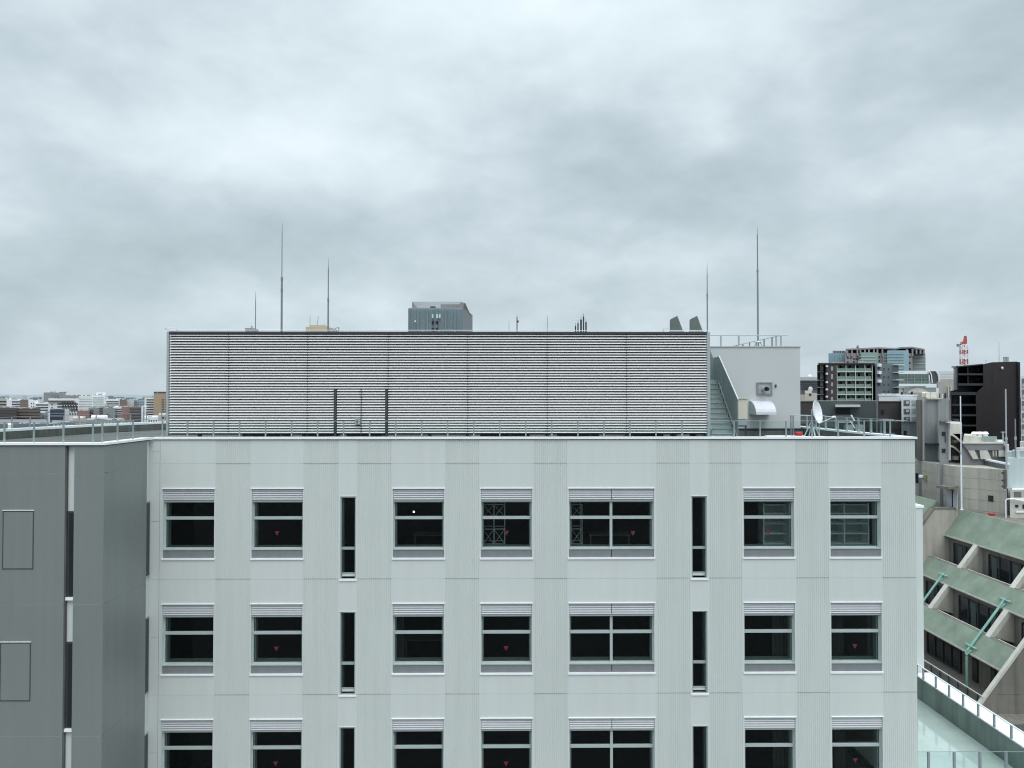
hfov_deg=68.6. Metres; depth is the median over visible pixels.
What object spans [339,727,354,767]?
slit window
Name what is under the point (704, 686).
slit window
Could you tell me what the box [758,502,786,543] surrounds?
shelving unit
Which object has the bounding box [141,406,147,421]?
city building
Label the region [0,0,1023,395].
sky
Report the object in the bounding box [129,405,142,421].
city building
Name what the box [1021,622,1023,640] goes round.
balcony window
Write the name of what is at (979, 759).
terrace railing
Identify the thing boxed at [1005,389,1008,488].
pole
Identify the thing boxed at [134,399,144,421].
city building
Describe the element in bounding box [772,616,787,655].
curtain
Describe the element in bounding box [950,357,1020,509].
black tower
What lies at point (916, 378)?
curved roof hall
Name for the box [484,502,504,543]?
steel rack
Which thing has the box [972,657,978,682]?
balcony window
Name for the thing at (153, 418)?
city building
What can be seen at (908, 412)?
white apartments
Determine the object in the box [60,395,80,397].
city building
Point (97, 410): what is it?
city building
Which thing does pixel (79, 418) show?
roof railing
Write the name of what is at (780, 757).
curtain
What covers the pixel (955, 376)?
pale stair block
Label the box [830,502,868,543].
shelving unit
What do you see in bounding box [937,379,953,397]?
beige building
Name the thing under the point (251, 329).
apartment building
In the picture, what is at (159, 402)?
city building
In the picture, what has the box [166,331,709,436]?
louvre screen
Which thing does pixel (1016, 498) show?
annex building
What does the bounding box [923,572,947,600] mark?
drain pipe
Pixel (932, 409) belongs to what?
grey building
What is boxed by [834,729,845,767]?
curtain
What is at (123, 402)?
city building
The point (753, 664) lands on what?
window
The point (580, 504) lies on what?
steel rack
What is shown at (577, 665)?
window
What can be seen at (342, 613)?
slit window
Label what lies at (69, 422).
city building
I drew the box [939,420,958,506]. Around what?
stair tower
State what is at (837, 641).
curtain
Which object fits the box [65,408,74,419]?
city building
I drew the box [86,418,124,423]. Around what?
city building
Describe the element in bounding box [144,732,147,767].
slit window
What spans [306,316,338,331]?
apartment building
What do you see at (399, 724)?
window
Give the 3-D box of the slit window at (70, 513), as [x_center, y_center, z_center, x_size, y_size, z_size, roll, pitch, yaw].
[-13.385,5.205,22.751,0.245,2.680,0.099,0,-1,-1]
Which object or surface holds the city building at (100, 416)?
on the ground
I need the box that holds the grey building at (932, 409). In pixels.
[916,392,950,496]
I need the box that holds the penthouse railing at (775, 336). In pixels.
[710,335,787,345]
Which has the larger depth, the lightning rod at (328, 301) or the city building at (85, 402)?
the city building at (85, 402)
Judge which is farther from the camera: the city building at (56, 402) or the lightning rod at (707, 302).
the city building at (56, 402)
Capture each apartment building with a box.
[245,326,258,331]
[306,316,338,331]
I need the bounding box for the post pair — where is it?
[790,415,813,434]
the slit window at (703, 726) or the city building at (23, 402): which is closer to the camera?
the slit window at (703, 726)
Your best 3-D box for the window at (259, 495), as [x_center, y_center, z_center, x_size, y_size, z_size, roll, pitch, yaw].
[-8.093,4.826,26.107,1.819,2.461,0.615,0,-1,-1]
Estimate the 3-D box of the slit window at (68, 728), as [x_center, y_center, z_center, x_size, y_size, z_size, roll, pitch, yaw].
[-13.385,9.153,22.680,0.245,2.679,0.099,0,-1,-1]
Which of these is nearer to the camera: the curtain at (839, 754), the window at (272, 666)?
the window at (272, 666)
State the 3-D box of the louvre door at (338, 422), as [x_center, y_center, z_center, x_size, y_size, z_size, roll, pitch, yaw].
[-6.083,1.013,27.982,0.886,1.629,0.115,0,-1,-1]
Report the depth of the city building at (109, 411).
233.58 m
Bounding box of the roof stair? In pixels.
[703,351,738,435]
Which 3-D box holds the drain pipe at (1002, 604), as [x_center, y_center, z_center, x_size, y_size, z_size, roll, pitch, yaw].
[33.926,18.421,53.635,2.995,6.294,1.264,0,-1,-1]
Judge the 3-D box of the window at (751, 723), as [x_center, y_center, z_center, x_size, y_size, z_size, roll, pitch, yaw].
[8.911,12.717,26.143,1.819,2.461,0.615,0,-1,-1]
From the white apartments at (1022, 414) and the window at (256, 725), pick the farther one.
the white apartments at (1022, 414)
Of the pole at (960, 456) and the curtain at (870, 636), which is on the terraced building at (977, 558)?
the pole at (960, 456)
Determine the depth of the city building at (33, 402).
278.08 m
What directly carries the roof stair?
on the office building at (206, 601)
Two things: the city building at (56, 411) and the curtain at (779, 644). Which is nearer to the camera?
the curtain at (779, 644)
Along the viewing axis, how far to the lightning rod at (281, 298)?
29.95 m
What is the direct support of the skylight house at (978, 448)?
on the concrete block at (983, 490)
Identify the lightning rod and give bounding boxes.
[255,294,255,330]
[280,233,282,436]
[327,258,328,331]
[706,274,707,331]
[757,229,758,345]
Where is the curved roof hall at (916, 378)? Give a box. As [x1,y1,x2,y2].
[899,370,939,394]
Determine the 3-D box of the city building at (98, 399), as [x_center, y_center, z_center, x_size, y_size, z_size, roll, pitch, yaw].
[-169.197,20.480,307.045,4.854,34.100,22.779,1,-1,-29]
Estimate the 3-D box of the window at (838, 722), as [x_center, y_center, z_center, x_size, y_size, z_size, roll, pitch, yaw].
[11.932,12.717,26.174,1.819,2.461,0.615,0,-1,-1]
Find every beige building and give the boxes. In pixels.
[901,388,926,399]
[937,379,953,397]
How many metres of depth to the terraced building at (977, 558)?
57.29 m
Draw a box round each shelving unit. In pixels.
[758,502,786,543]
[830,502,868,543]
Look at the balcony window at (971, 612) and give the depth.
57.02 m
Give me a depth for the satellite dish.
28.34 m
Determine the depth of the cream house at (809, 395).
95.39 m
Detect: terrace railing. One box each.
[917,664,1023,738]
[927,751,1023,767]
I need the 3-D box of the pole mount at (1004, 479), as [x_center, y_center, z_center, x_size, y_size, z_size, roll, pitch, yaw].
[39.947,7.727,60.867,0.400,1.569,0.150,0,-1,-1]
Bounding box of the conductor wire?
[165,327,709,331]
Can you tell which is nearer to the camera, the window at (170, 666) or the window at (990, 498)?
the window at (170, 666)
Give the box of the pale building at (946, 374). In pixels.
[938,371,953,397]
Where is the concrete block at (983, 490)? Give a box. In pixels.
[915,458,1009,514]
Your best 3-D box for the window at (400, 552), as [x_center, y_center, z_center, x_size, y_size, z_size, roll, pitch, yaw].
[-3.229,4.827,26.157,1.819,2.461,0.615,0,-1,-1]
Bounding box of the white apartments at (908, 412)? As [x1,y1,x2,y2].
[877,394,917,457]
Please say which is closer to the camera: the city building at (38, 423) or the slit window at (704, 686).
the slit window at (704, 686)
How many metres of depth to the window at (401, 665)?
25.88 m
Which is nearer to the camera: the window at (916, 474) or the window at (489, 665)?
the window at (489, 665)
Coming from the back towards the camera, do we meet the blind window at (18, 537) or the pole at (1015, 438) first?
the pole at (1015, 438)
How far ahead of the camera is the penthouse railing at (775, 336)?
34.85 m
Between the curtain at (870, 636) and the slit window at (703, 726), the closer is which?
the slit window at (703, 726)
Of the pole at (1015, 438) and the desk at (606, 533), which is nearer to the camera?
the desk at (606, 533)
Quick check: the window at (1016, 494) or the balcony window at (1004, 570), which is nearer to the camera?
the balcony window at (1004, 570)
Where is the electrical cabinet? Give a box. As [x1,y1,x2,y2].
[738,397,747,435]
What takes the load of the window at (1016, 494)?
in the annex building at (1016, 498)
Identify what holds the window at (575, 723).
in the office building at (206, 601)
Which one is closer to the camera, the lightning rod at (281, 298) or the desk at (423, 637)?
the desk at (423, 637)
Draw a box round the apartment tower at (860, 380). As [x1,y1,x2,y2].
[817,361,904,399]
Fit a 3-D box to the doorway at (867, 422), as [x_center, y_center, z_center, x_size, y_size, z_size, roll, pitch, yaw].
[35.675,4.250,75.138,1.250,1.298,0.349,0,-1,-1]
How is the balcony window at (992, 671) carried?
in the terraced building at (977, 558)
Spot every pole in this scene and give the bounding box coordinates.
[960,396,963,509]
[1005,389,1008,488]
[1014,419,1017,457]
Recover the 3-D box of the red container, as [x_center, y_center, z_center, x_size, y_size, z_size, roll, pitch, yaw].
[10.690,2.039,27.981,0.400,0.490,0.400,0,-1,-1]
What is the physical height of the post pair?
1.005 m
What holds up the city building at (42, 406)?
on the ground
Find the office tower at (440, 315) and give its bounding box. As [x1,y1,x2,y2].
[408,302,472,331]
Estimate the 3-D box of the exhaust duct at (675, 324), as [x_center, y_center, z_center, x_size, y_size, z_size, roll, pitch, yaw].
[6.489,-0.158,29.519,0.548,4.939,1.280,0,-1,13]
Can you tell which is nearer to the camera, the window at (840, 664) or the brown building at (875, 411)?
the window at (840, 664)
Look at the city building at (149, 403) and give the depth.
258.57 m
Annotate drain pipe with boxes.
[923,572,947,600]
[965,597,1010,685]
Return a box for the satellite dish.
[804,401,835,435]
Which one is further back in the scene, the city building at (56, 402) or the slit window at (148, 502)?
the city building at (56, 402)
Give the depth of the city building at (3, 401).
327.60 m
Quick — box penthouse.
[696,346,802,435]
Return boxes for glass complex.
[828,345,925,387]
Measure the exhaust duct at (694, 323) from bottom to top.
4.939 m
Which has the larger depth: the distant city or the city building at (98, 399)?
the distant city
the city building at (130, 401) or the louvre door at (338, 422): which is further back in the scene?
the city building at (130, 401)
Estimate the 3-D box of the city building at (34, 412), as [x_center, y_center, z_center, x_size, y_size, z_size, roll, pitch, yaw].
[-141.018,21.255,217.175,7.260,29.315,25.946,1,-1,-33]
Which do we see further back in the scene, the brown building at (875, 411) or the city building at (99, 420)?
the city building at (99, 420)
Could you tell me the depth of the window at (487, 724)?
25.85 m
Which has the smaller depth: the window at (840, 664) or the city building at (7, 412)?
the window at (840, 664)
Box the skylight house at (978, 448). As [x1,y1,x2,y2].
[962,432,1008,464]
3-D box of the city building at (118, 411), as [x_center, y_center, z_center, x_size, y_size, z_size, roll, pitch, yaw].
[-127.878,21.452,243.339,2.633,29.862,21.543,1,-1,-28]
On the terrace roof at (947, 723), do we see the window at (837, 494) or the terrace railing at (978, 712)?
the terrace railing at (978, 712)
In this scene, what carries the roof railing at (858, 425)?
on the office building at (206, 601)
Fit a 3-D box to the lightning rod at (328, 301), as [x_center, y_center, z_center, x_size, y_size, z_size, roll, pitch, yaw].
[-8.082,-1.584,32.951,0.320,7.914,0.336,0,-1,-1]
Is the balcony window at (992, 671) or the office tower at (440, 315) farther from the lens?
the office tower at (440, 315)
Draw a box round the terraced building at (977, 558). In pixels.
[915,495,1023,731]
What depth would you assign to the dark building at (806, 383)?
150.61 m
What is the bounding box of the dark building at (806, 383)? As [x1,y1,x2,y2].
[800,375,816,394]
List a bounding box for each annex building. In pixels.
[1005,489,1023,517]
[1007,448,1023,513]
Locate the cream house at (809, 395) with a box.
[800,387,816,400]
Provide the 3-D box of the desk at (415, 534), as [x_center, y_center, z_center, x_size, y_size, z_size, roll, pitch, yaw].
[-2.965,6.305,28.812,1.600,1.140,0.700,0,-1,-1]
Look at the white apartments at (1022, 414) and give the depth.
80.50 m
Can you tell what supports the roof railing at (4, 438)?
on the office building at (206, 601)
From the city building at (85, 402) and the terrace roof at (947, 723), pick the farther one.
the city building at (85, 402)
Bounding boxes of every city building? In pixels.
[0,397,9,406]
[0,406,16,418]
[0,419,60,428]
[7,397,20,407]
[16,407,40,418]
[20,399,29,406]
[29,397,39,406]
[35,402,47,410]
[40,410,47,419]
[44,392,66,402]
[48,395,78,421]
[50,408,69,422]
[51,420,75,425]
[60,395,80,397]
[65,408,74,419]
[73,416,89,424]
[77,409,90,418]
[79,395,91,409]
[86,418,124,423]
[89,406,103,417]
[91,415,108,417]
[92,392,105,406]
[103,406,115,417]
[106,396,122,406]
[114,405,122,417]
[120,399,127,405]
[121,405,128,421]
[126,398,136,405]
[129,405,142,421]
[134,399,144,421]
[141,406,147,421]
[144,396,153,416]
[144,416,157,421]
[153,392,170,415]
[158,413,165,421]
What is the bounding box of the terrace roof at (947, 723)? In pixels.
[917,673,1023,767]
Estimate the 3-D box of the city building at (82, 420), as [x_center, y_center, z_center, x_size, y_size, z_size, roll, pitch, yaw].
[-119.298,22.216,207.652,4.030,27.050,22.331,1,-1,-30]
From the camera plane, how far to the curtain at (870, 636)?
26.76 m
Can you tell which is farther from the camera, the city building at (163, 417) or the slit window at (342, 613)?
the city building at (163, 417)
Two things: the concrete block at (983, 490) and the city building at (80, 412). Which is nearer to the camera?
the concrete block at (983, 490)
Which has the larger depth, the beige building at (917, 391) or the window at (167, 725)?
the beige building at (917, 391)
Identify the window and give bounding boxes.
[0,642,30,700]
[2,510,33,568]
[64,642,72,731]
[65,511,73,599]
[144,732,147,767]
[145,616,148,694]
[146,501,149,576]
[160,604,213,675]
[160,719,213,767]
[161,488,214,559]
[249,603,302,675]
[249,719,302,767]
[250,488,303,559]
[338,611,355,696]
[339,496,356,580]
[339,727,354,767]
[391,718,444,767]
[392,488,444,559]
[392,603,444,674]
[480,488,532,559]
[480,603,532,674]
[480,718,532,767]
[568,488,654,558]
[568,602,655,674]
[568,717,655,767]
[691,496,707,579]
[691,610,708,695]
[692,725,707,767]
[743,488,795,558]
[743,602,796,673]
[744,716,796,767]
[829,487,882,558]
[830,602,883,673]
[831,716,883,767]
[915,473,918,482]
[925,581,950,614]
[926,631,961,672]
[953,543,979,572]
[958,595,1011,644]
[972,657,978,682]
[988,495,992,501]
[988,554,1023,583]
[990,667,995,681]
[1014,492,1020,497]
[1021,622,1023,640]
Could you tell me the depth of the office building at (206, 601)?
25.89 m
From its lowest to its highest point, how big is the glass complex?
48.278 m
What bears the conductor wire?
on the louvre screen
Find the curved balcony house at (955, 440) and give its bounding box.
[949,419,962,461]
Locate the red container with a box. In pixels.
[791,432,802,435]
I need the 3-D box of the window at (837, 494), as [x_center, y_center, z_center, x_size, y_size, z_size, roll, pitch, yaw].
[11.932,4.830,26.316,1.819,2.461,0.615,0,-1,-1]
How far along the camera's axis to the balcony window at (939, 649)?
58.86 m
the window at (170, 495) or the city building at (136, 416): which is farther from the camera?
the city building at (136, 416)
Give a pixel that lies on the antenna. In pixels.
(517, 321)
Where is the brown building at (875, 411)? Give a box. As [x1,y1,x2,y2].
[800,400,901,434]
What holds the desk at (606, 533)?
on the office building at (206, 601)
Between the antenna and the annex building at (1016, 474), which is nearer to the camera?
the annex building at (1016, 474)
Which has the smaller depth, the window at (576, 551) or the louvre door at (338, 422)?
the window at (576, 551)
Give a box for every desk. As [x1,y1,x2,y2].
[404,634,441,656]
[413,532,441,544]
[587,531,630,543]
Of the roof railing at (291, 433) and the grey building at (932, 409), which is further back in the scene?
the grey building at (932, 409)
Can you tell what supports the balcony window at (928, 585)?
in the terraced building at (977, 558)
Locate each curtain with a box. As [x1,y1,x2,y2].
[397,617,403,656]
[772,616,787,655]
[773,730,787,767]
[832,615,843,655]
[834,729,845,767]
[867,615,872,655]
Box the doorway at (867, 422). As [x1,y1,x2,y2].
[862,420,874,432]
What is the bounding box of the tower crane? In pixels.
[956,336,967,365]
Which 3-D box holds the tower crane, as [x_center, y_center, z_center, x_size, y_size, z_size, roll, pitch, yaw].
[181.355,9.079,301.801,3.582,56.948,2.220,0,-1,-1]
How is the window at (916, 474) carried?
in the concrete block at (983, 490)
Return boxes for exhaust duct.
[669,316,683,435]
[689,316,703,435]
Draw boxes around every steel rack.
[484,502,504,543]
[571,502,582,543]
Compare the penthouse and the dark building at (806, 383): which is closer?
the penthouse
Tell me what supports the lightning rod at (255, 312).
on the office building at (206, 601)
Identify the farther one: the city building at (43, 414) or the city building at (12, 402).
the city building at (12, 402)
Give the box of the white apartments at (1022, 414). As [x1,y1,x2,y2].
[1020,376,1023,449]
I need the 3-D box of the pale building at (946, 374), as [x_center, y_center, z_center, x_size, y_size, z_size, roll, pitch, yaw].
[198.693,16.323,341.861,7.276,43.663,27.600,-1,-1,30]
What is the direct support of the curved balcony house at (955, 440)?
on the ground
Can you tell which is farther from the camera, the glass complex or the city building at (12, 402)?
the city building at (12, 402)
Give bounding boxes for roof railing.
[0,412,165,428]
[1,419,148,441]
[162,421,890,436]
[800,414,905,433]
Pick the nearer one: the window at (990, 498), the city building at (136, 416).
the window at (990, 498)
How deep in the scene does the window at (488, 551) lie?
25.98 m
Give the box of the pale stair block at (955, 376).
[952,366,956,389]
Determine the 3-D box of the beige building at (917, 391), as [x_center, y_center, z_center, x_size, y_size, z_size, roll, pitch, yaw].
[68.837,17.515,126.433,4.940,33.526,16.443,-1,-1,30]
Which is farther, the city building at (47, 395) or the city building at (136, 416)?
the city building at (47, 395)
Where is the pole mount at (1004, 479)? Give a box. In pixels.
[1001,469,1006,488]
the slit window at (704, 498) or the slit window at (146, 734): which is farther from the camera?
the slit window at (704, 498)
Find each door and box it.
[337,389,360,432]
[355,389,384,432]
[947,491,957,509]
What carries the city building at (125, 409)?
on the ground
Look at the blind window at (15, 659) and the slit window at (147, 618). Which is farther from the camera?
the slit window at (147, 618)
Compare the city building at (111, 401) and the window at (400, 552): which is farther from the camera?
the city building at (111, 401)
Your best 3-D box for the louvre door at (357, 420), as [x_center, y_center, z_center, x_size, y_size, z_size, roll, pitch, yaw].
[-5.279,1.013,27.945,1.094,1.629,0.205,0,-1,-1]
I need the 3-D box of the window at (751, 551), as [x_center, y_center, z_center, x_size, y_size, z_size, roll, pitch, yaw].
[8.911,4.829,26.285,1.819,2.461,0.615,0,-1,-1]
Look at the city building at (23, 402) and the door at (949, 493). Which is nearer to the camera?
the door at (949, 493)
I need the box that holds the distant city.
[0,396,146,406]
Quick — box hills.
[0,394,153,399]
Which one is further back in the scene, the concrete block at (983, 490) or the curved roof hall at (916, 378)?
the curved roof hall at (916, 378)
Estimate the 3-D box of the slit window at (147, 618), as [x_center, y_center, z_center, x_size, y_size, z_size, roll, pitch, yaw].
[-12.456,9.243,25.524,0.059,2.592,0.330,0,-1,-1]
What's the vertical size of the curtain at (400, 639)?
3.200 m
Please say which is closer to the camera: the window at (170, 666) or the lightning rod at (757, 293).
the window at (170, 666)
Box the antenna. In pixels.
[516,317,518,331]
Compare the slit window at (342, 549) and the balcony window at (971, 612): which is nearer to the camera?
the slit window at (342, 549)
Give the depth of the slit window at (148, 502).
25.64 m
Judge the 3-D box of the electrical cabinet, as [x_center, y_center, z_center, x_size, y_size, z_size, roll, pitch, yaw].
[9.493,1.442,31.260,0.510,1.801,0.640,0,-1,-1]
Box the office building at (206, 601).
[0,421,923,767]
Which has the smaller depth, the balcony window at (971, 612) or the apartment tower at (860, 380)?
the balcony window at (971, 612)

